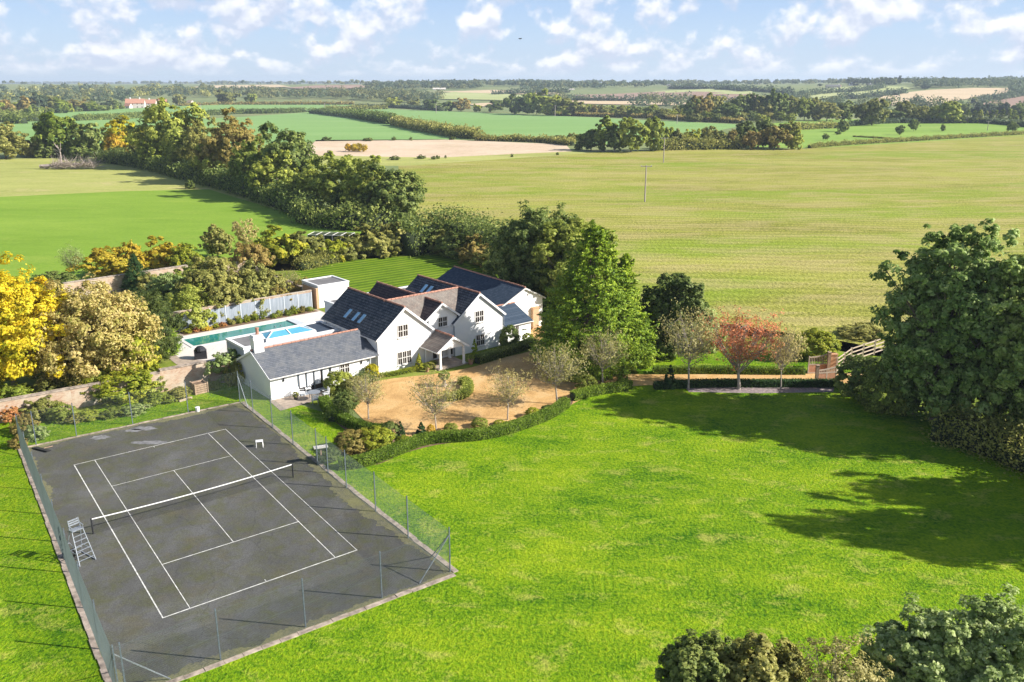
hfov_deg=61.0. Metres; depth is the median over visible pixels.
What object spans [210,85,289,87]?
field
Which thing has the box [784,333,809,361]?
bush
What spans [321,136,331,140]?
bush
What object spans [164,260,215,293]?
bush
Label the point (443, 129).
hedge
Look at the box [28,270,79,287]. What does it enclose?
bush
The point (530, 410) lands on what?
bush
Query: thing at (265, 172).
broadleaf tree
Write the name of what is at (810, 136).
pasture
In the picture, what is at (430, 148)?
stubble strip
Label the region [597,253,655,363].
conifer tree
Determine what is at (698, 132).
broadleaf tree
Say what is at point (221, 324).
border plant
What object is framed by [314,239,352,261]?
bush
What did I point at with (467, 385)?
island hedge
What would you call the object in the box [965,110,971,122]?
poplar tree
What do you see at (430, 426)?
bush
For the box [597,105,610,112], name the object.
broadleaf tree
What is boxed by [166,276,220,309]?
bush
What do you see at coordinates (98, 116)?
hedge
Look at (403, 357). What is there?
window
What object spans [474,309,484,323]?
window
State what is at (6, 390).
garden plant
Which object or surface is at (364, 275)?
back lawn
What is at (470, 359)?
plant pot
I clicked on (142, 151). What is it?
broadleaf tree
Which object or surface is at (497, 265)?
broadleaf tree
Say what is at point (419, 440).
box hedge
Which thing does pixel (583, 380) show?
bush
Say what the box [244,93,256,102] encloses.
broadleaf tree
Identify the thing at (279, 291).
bush
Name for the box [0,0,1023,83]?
sky
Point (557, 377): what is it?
thin tree
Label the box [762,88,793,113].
oak tree
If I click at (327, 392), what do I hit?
garden chair
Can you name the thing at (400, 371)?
flower hedge
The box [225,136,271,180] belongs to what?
broadleaf tree
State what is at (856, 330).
bush
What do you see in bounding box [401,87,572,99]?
woodland
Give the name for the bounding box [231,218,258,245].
apple tree
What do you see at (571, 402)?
planting bed
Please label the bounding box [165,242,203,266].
ornamental tree
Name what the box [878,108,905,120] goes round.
broadleaf tree
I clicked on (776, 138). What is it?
broadleaf tree
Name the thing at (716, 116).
broadleaf tree
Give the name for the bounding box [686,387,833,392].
mulch strip
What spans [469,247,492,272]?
bush
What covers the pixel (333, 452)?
bush
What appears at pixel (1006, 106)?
broadleaf tree
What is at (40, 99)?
broadleaf tree
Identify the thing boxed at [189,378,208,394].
compost bin
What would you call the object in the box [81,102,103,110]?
broadleaf tree
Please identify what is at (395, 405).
driveway
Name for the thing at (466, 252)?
bush
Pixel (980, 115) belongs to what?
poplar tree
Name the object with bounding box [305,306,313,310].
border plant
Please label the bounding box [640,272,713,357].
broadleaf tree
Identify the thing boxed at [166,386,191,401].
garden plant
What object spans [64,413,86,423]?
garden plant
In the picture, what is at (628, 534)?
lawn
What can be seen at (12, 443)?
garden plant
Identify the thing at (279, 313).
border plant
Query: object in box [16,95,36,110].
broadleaf tree
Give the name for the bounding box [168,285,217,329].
bush
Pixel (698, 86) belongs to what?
hedge
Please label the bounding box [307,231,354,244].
fruit cage
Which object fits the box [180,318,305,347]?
swimming pool
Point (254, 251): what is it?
bush
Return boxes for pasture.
[746,119,1023,148]
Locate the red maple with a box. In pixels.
[693,305,786,388]
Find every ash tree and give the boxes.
[868,218,1023,421]
[875,294,936,414]
[932,342,1023,434]
[968,233,1023,430]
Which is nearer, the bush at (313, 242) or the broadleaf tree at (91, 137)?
the bush at (313, 242)
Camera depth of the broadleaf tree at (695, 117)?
613.92 m
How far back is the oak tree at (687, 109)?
629.61 m
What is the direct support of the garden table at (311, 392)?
on the patio
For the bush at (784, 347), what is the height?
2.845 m
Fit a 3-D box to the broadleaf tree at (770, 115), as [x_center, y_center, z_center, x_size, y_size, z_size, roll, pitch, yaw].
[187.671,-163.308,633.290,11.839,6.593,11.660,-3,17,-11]
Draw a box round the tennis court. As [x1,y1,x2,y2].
[28,403,452,681]
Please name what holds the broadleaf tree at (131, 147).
on the meadow
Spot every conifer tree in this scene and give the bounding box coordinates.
[119,253,148,293]
[521,219,666,382]
[529,275,597,366]
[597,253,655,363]
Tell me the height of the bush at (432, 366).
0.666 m
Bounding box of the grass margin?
[309,150,583,165]
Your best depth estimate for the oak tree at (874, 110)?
561.34 m
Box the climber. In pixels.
[499,324,520,346]
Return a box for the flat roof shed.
[301,275,348,308]
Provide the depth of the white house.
84.72 m
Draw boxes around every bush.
[16,137,44,156]
[25,106,34,113]
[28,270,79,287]
[30,104,42,113]
[33,140,56,157]
[39,106,53,112]
[53,108,69,112]
[54,332,113,387]
[65,103,73,111]
[65,142,96,158]
[74,106,82,111]
[95,332,161,376]
[101,105,110,110]
[105,105,116,109]
[119,316,164,368]
[130,272,157,291]
[144,272,182,300]
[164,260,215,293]
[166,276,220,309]
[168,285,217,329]
[175,255,260,301]
[185,179,194,188]
[193,279,250,320]
[204,348,240,380]
[217,258,274,302]
[224,360,244,386]
[227,241,275,269]
[233,285,275,318]
[244,224,311,266]
[254,269,292,292]
[256,235,282,260]
[268,284,292,310]
[277,268,303,290]
[283,231,328,261]
[290,276,310,292]
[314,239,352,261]
[316,447,340,463]
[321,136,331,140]
[322,370,352,393]
[330,187,363,214]
[332,392,358,408]
[332,429,369,455]
[334,233,370,259]
[339,376,367,394]
[340,223,397,257]
[355,425,395,450]
[365,363,379,375]
[366,222,405,257]
[379,420,400,437]
[389,155,399,159]
[390,223,417,236]
[394,434,409,441]
[420,229,454,252]
[425,362,436,369]
[426,424,434,432]
[434,228,471,259]
[444,423,458,430]
[454,233,488,267]
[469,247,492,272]
[471,417,487,427]
[481,259,498,276]
[492,419,504,425]
[522,332,533,339]
[523,407,538,414]
[532,288,554,311]
[567,132,579,142]
[574,143,582,149]
[574,372,597,388]
[645,296,681,361]
[696,307,729,353]
[772,334,795,359]
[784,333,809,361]
[799,327,841,360]
[832,354,889,401]
[835,322,890,340]
[858,360,916,415]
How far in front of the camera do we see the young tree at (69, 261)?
119.83 m
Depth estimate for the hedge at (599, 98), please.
1282.53 m
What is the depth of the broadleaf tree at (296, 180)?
186.95 m
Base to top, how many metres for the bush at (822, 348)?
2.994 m
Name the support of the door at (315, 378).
in the white house
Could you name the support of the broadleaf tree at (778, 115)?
on the ground at (200, 98)
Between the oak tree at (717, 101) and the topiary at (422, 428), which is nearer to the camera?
the topiary at (422, 428)
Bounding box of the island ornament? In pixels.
[438,370,449,386]
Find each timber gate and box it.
[807,351,828,373]
[818,365,836,379]
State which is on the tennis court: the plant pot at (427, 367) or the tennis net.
the tennis net
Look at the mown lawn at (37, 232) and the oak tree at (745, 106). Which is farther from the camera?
the oak tree at (745, 106)
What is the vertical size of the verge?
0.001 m
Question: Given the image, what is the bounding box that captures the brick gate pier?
[830,353,838,371]
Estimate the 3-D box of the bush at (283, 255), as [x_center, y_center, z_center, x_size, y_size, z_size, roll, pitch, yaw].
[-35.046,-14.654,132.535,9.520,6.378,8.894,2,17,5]
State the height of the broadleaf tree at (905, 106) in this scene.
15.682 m
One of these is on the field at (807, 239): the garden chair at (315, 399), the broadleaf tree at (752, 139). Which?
the broadleaf tree at (752, 139)
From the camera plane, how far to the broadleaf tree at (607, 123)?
351.45 m
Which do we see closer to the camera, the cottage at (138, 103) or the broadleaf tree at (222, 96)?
the cottage at (138, 103)
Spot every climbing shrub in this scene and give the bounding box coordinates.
[80,368,157,404]
[90,375,113,402]
[125,371,167,396]
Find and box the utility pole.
[641,165,651,201]
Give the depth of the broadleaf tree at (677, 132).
362.50 m
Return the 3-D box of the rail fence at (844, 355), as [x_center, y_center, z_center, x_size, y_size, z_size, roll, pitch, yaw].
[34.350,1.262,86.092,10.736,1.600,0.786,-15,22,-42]
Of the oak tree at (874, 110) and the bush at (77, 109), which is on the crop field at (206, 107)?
the bush at (77, 109)
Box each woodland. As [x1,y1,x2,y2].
[0,82,267,101]
[2,79,437,84]
[247,85,419,100]
[363,79,668,89]
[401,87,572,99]
[627,91,1023,108]
[658,76,1020,86]
[915,75,1023,90]
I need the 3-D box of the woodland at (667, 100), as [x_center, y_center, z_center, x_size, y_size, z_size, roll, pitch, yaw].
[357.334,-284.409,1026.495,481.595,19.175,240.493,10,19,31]
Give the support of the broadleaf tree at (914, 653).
on the lawn at (628, 534)
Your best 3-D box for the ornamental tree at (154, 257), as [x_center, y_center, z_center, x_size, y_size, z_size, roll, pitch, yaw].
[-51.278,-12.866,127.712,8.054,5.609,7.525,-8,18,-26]
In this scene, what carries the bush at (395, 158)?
on the grass margin
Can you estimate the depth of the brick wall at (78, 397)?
74.15 m
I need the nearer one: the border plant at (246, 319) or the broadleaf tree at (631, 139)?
the border plant at (246, 319)
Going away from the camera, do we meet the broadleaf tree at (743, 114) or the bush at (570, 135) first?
the bush at (570, 135)
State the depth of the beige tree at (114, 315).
76.31 m
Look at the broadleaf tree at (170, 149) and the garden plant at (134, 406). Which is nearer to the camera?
the garden plant at (134, 406)
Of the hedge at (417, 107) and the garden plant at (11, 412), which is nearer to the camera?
the garden plant at (11, 412)
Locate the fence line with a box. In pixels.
[853,135,895,138]
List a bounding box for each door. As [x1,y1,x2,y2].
[297,369,323,390]
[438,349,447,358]
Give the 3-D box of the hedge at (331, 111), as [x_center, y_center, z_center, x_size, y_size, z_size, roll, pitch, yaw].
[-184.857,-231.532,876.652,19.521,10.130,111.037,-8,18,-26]
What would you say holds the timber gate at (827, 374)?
attached to the gate post at (817, 371)
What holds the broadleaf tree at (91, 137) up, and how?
on the ground at (200, 98)
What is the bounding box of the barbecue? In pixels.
[194,346,206,359]
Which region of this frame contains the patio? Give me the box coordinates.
[271,391,326,409]
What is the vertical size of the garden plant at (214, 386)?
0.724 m
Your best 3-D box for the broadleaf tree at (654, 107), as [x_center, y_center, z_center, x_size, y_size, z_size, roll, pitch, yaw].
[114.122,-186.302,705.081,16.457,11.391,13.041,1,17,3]
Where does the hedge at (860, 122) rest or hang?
on the pasture
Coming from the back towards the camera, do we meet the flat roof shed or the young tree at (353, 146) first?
the young tree at (353, 146)
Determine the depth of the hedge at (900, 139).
412.43 m
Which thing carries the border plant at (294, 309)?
on the border soil
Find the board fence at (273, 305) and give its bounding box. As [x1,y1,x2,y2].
[179,292,312,332]
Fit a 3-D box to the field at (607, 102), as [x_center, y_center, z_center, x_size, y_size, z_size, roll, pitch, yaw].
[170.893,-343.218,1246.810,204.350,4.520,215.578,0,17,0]
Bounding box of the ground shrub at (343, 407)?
[320,366,383,423]
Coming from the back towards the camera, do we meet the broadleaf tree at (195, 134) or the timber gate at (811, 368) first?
the broadleaf tree at (195, 134)
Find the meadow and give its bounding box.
[0,158,284,211]
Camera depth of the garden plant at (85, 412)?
71.07 m
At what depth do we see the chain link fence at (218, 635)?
42.90 m
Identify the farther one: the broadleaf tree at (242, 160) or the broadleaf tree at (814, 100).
the broadleaf tree at (814, 100)
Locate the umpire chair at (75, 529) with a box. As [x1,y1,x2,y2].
[67,517,95,566]
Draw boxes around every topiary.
[396,421,405,439]
[415,422,426,433]
[616,362,628,381]
[664,365,675,389]
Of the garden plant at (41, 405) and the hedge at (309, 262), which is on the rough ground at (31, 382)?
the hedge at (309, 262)
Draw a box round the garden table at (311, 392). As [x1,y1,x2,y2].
[307,390,319,400]
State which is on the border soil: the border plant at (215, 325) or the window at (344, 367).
the border plant at (215, 325)
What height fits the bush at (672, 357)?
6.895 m
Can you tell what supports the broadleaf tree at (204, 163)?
on the meadow
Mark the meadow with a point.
(23, 177)
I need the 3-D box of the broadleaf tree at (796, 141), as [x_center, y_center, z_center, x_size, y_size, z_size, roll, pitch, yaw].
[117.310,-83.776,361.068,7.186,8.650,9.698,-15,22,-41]
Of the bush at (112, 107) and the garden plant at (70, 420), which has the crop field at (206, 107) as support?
the bush at (112, 107)
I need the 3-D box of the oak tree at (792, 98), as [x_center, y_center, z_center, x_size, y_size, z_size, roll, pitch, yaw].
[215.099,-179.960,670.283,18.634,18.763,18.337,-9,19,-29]
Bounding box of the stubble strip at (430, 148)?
[309,139,570,157]
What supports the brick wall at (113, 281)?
on the mown lawn at (37, 232)
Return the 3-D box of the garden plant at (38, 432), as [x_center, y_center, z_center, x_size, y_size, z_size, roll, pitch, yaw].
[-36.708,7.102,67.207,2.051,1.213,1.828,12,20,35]
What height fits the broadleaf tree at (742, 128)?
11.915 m
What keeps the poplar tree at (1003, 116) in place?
on the pasture
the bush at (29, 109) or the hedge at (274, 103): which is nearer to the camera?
the bush at (29, 109)
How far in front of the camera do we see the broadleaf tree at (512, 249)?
101.32 m
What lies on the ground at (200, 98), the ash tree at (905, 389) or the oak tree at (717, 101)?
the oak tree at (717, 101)
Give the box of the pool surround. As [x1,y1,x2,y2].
[175,311,324,360]
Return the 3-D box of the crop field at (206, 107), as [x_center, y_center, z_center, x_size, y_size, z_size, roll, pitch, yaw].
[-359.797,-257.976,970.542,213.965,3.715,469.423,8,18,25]
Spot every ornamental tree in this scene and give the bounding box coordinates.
[65,242,142,277]
[116,239,144,270]
[137,235,186,269]
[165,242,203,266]
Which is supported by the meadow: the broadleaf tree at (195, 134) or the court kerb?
the broadleaf tree at (195, 134)
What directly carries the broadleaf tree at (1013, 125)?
on the pasture
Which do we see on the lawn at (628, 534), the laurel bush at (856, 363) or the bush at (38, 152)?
the laurel bush at (856, 363)
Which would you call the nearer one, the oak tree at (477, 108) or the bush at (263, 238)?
the bush at (263, 238)
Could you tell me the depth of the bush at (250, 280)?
107.98 m
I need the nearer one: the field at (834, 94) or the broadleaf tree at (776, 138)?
the broadleaf tree at (776, 138)
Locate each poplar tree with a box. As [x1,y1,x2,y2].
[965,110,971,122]
[971,110,976,122]
[976,110,983,122]
[997,109,1005,118]
[1006,109,1012,119]
[1019,109,1023,120]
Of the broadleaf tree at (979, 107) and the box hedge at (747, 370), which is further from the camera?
the broadleaf tree at (979, 107)
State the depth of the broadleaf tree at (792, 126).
364.76 m
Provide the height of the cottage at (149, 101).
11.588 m
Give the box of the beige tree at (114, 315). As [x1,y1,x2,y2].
[24,272,166,386]
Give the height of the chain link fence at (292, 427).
2.830 m
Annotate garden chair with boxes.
[298,387,304,397]
[311,395,318,403]
[322,387,329,396]
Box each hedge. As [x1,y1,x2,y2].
[0,110,40,121]
[0,112,29,123]
[71,111,143,120]
[91,145,320,218]
[178,100,354,105]
[204,106,307,115]
[287,191,424,231]
[290,240,490,270]
[307,107,342,115]
[318,395,387,432]
[325,103,387,109]
[337,108,398,123]
[338,396,570,470]
[356,103,444,110]
[378,360,436,377]
[383,199,521,257]
[389,115,485,138]
[443,375,474,401]
[473,132,575,145]
[473,337,536,363]
[491,85,569,93]
[545,112,744,123]
[569,379,632,400]
[570,93,656,100]
[653,364,805,374]
[653,378,834,389]
[662,132,747,150]
[667,82,751,90]
[714,83,794,93]
[783,82,887,97]
[800,120,841,129]
[806,129,1023,147]
[837,87,908,99]
[844,118,901,126]
[900,116,1023,126]
[920,393,1023,478]
[967,87,1023,102]
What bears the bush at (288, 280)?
on the rough ground at (31, 382)
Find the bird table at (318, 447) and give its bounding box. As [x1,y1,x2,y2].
[313,445,327,455]
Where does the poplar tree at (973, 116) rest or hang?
on the pasture
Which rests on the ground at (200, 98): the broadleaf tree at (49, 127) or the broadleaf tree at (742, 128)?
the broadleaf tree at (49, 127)
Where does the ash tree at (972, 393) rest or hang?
on the lawn at (628, 534)
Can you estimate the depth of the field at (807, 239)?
194.61 m
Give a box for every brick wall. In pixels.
[0,387,72,422]
[62,265,187,295]
[69,371,161,407]
[158,360,208,391]
[171,290,312,332]
[189,261,245,275]
[209,361,237,380]
[250,264,302,289]
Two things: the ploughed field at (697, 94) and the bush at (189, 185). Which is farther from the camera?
the ploughed field at (697, 94)
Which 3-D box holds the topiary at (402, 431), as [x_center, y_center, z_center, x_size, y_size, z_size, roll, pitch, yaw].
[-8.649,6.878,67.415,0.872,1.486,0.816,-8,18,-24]
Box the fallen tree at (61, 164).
[39,143,104,168]
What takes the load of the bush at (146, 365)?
on the rough ground at (31, 382)
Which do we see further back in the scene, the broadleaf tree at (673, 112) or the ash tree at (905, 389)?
the broadleaf tree at (673, 112)
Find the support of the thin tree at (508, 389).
on the driveway
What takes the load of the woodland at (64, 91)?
on the ground at (200, 98)
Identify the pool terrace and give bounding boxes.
[168,309,324,382]
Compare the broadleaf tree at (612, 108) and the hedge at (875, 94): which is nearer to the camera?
the broadleaf tree at (612, 108)
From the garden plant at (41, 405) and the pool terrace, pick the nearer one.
the garden plant at (41, 405)
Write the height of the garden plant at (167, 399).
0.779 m
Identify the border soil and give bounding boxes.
[180,309,316,334]
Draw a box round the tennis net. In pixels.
[90,463,293,533]
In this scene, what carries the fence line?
on the pasture
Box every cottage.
[124,103,132,108]
[125,97,145,107]
[145,98,156,106]
[825,85,840,87]
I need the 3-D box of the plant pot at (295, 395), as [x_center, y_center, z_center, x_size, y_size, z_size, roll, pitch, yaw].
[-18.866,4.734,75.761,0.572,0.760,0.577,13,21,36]
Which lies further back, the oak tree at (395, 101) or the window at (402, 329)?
the oak tree at (395, 101)
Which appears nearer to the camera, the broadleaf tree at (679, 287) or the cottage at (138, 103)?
the broadleaf tree at (679, 287)
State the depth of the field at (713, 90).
1512.89 m
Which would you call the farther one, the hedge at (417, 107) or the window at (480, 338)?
the hedge at (417, 107)
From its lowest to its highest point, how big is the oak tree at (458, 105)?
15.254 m
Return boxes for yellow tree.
[0,251,71,385]
[0,302,10,338]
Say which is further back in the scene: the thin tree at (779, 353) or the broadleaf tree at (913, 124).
the broadleaf tree at (913, 124)
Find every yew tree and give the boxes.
[126,287,187,364]
[157,307,184,355]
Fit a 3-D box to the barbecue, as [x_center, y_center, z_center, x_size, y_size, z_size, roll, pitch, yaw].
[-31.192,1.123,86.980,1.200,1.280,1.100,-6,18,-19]
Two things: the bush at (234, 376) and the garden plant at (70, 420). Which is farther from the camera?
the bush at (234, 376)
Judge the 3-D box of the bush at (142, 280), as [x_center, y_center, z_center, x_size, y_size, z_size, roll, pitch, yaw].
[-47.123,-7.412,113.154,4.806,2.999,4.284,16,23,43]
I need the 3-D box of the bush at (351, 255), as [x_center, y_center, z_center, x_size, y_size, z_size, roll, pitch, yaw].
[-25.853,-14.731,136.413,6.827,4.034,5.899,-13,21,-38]
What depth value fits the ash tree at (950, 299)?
66.15 m
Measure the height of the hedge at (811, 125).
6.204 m
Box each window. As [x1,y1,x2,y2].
[339,363,350,372]
[397,323,409,338]
[397,349,412,366]
[432,352,437,359]
[437,316,448,328]
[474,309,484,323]
[476,333,484,346]
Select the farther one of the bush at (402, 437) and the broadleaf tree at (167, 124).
the broadleaf tree at (167, 124)
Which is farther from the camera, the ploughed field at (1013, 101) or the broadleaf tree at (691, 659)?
the ploughed field at (1013, 101)
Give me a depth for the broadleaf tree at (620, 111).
739.61 m
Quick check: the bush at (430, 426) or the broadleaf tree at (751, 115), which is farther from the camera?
the broadleaf tree at (751, 115)
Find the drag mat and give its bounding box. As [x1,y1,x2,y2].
[32,446,51,451]
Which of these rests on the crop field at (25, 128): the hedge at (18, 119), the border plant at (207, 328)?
the hedge at (18, 119)
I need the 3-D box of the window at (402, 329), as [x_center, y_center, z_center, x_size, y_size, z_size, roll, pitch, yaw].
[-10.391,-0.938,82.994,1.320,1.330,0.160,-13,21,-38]
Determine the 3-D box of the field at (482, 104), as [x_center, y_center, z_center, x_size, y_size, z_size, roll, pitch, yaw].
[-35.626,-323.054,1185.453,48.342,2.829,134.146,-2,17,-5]
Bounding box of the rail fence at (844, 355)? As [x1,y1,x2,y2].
[835,339,883,370]
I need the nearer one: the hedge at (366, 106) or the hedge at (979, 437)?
the hedge at (979, 437)
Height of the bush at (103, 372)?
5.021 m
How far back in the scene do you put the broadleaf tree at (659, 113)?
671.50 m
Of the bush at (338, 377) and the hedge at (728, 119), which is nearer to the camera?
the bush at (338, 377)
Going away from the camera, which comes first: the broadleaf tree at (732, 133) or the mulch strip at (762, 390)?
the mulch strip at (762, 390)
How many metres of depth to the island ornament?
78.78 m
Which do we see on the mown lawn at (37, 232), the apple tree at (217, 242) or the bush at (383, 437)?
the apple tree at (217, 242)
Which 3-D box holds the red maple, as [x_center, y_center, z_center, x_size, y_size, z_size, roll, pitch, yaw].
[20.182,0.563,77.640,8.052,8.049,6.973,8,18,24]
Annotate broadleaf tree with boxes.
[0,99,15,110]
[0,121,29,158]
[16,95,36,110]
[27,91,47,107]
[30,112,78,156]
[41,95,57,107]
[53,97,69,109]
[66,122,110,156]
[67,99,84,109]
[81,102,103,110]
[100,100,111,105]
[101,115,142,147]
[103,131,126,154]
[110,99,121,107]
[124,97,209,155]
[126,131,146,153]
[135,136,165,161]
[161,133,191,163]
[172,93,186,104]
[174,117,217,161]
[187,143,232,173]
[189,107,264,169]
[215,89,240,102]
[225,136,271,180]
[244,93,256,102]
[244,150,303,192]
[252,121,322,183]
[283,158,338,204]
[307,150,370,204]
[338,155,408,213]
[359,162,427,221]
[482,199,577,306]
[486,218,522,277]
[530,217,618,299]
[575,129,599,149]
[582,104,592,112]
[588,105,601,112]
[590,115,618,150]
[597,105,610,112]
[604,105,616,112]
[604,130,624,151]
[610,117,650,151]
[613,104,626,117]
[626,105,644,115]
[640,272,713,357]
[643,104,658,114]
[644,116,673,150]
[650,108,669,118]
[654,628,745,681]
[662,128,682,142]
[668,109,677,114]
[672,105,681,114]
[683,128,700,141]
[688,113,702,121]
[698,126,726,144]
[700,111,713,118]
[708,630,809,681]
[709,113,724,121]
[716,130,727,143]
[719,112,736,117]
[728,129,737,143]
[734,111,748,118]
[736,120,758,147]
[742,130,762,149]
[745,110,756,120]
[752,113,766,121]
[755,116,774,147]
[759,125,793,148]
[764,112,774,119]
[772,110,784,121]
[778,121,801,147]
[782,113,797,120]
[783,129,803,149]
[791,97,816,119]
[796,632,894,681]
[810,97,823,119]
[812,101,843,120]
[822,133,829,139]
[835,119,849,131]
[838,99,853,119]
[851,591,990,681]
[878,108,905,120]
[894,100,921,118]
[895,125,905,134]
[908,118,920,130]
[912,105,929,118]
[919,84,931,88]
[925,582,1023,681]
[929,101,963,121]
[940,124,945,130]
[960,104,973,115]
[970,102,986,117]
[982,103,1000,116]
[994,102,1010,115]
[1006,103,1023,117]
[1006,121,1019,130]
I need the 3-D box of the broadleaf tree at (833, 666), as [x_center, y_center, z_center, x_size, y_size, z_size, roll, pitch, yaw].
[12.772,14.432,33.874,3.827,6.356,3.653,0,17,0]
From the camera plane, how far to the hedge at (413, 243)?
139.34 m
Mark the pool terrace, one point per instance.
(174, 358)
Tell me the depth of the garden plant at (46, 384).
76.17 m
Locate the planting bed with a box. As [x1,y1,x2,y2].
[336,400,572,464]
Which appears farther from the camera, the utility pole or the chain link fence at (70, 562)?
the utility pole
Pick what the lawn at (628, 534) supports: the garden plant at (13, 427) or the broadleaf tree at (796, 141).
the garden plant at (13, 427)
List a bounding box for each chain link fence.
[15,414,115,681]
[17,372,238,445]
[111,530,449,681]
[237,371,450,571]
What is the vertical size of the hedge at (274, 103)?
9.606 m
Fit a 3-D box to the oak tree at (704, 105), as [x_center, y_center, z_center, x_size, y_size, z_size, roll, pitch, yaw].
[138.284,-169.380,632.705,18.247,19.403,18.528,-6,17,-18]
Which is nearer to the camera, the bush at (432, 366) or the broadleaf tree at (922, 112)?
the bush at (432, 366)
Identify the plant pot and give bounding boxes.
[292,392,298,399]
[424,364,429,371]
[467,354,473,364]
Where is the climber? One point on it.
(503, 338)
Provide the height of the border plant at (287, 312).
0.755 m
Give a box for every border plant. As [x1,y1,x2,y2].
[181,328,192,333]
[191,327,200,331]
[201,325,212,330]
[212,322,218,327]
[218,322,226,326]
[228,319,235,324]
[236,318,242,323]
[243,314,249,322]
[250,314,258,320]
[259,310,267,319]
[275,310,282,316]
[284,309,293,315]
[290,305,299,313]
[299,306,304,312]
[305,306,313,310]
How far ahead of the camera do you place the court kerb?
47.49 m
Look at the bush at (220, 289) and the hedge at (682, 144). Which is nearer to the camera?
the bush at (220, 289)
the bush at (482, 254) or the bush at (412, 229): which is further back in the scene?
the bush at (412, 229)
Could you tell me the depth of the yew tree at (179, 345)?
88.52 m
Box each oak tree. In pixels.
[383,97,402,105]
[406,98,419,105]
[422,99,441,110]
[442,100,454,110]
[452,98,470,110]
[473,103,481,111]
[485,100,504,111]
[502,94,523,113]
[514,94,536,113]
[523,88,549,114]
[540,94,568,115]
[550,98,587,115]
[678,98,702,120]
[691,95,713,113]
[701,92,726,113]
[711,102,742,116]
[730,94,755,116]
[741,93,763,119]
[755,100,773,114]
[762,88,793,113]
[785,95,798,116]
[850,98,891,124]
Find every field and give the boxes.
[0,114,197,144]
[31,105,349,117]
[193,112,462,146]
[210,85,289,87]
[289,85,364,88]
[369,109,735,143]
[398,135,1023,356]
[439,92,521,99]
[444,90,563,94]
[471,103,491,105]
[572,100,685,104]
[576,91,763,101]
[654,89,751,93]
[798,85,914,98]
[879,88,1008,104]
[974,96,1023,106]
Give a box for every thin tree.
[346,369,388,418]
[402,369,462,430]
[481,359,532,419]
[523,341,589,402]
[575,324,631,383]
[657,299,724,388]
[763,324,808,388]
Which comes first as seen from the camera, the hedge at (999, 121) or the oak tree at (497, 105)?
the hedge at (999, 121)
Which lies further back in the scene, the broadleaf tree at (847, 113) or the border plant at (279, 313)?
the broadleaf tree at (847, 113)
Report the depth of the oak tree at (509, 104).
922.03 m
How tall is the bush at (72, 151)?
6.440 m
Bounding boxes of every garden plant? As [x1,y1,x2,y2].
[0,381,33,397]
[0,406,21,422]
[6,434,27,449]
[7,412,40,434]
[17,394,65,420]
[23,424,50,441]
[29,379,60,392]
[42,403,77,423]
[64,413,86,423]
[75,408,99,421]
[96,406,127,418]
[121,403,151,416]
[142,392,165,406]
[161,394,177,403]
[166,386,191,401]
[208,380,221,389]
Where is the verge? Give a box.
[636,351,878,373]
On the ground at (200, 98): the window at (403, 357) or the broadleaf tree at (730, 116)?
the broadleaf tree at (730, 116)
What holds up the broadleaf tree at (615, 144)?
on the field at (807, 239)
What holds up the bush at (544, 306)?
on the rough ground at (31, 382)
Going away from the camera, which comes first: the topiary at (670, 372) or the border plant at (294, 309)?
the topiary at (670, 372)
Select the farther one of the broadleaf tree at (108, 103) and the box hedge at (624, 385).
the broadleaf tree at (108, 103)
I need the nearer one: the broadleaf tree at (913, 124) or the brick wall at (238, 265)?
the brick wall at (238, 265)
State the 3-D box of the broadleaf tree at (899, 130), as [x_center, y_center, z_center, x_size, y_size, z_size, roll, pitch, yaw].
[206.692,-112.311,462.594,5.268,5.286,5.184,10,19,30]
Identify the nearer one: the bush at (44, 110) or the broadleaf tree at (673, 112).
the broadleaf tree at (673, 112)
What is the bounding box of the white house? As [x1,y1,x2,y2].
[225,266,545,399]
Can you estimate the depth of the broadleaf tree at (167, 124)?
275.45 m
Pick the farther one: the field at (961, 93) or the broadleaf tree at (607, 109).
the field at (961, 93)
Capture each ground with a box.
[0,82,1023,418]
[0,227,1022,431]
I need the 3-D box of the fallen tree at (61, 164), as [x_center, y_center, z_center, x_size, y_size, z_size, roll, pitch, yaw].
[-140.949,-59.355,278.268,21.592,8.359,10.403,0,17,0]
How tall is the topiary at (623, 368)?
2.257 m
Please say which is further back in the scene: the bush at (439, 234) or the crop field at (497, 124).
the crop field at (497, 124)
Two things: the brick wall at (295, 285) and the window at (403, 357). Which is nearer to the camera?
the window at (403, 357)
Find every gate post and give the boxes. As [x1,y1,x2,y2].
[815,364,819,378]
[826,351,831,371]
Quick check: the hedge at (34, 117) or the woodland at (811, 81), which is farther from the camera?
the woodland at (811, 81)
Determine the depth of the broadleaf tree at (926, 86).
1446.32 m
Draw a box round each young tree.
[54,240,84,279]
[344,143,350,150]
[350,143,357,150]
[356,143,361,150]
[360,144,367,151]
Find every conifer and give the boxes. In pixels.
[414,353,423,371]
[470,339,477,360]
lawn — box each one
[0,189,376,290]
[0,382,1023,681]
[294,254,498,292]
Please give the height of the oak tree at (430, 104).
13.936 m
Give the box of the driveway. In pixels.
[354,326,861,436]
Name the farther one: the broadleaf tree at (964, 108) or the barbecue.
the broadleaf tree at (964, 108)
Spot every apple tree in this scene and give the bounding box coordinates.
[197,223,233,257]
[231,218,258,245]
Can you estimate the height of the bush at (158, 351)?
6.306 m
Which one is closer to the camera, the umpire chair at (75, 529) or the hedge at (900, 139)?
the umpire chair at (75, 529)
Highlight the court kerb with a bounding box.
[18,401,457,681]
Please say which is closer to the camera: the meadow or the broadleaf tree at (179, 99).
the meadow
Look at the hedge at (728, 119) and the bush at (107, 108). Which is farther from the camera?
the bush at (107, 108)

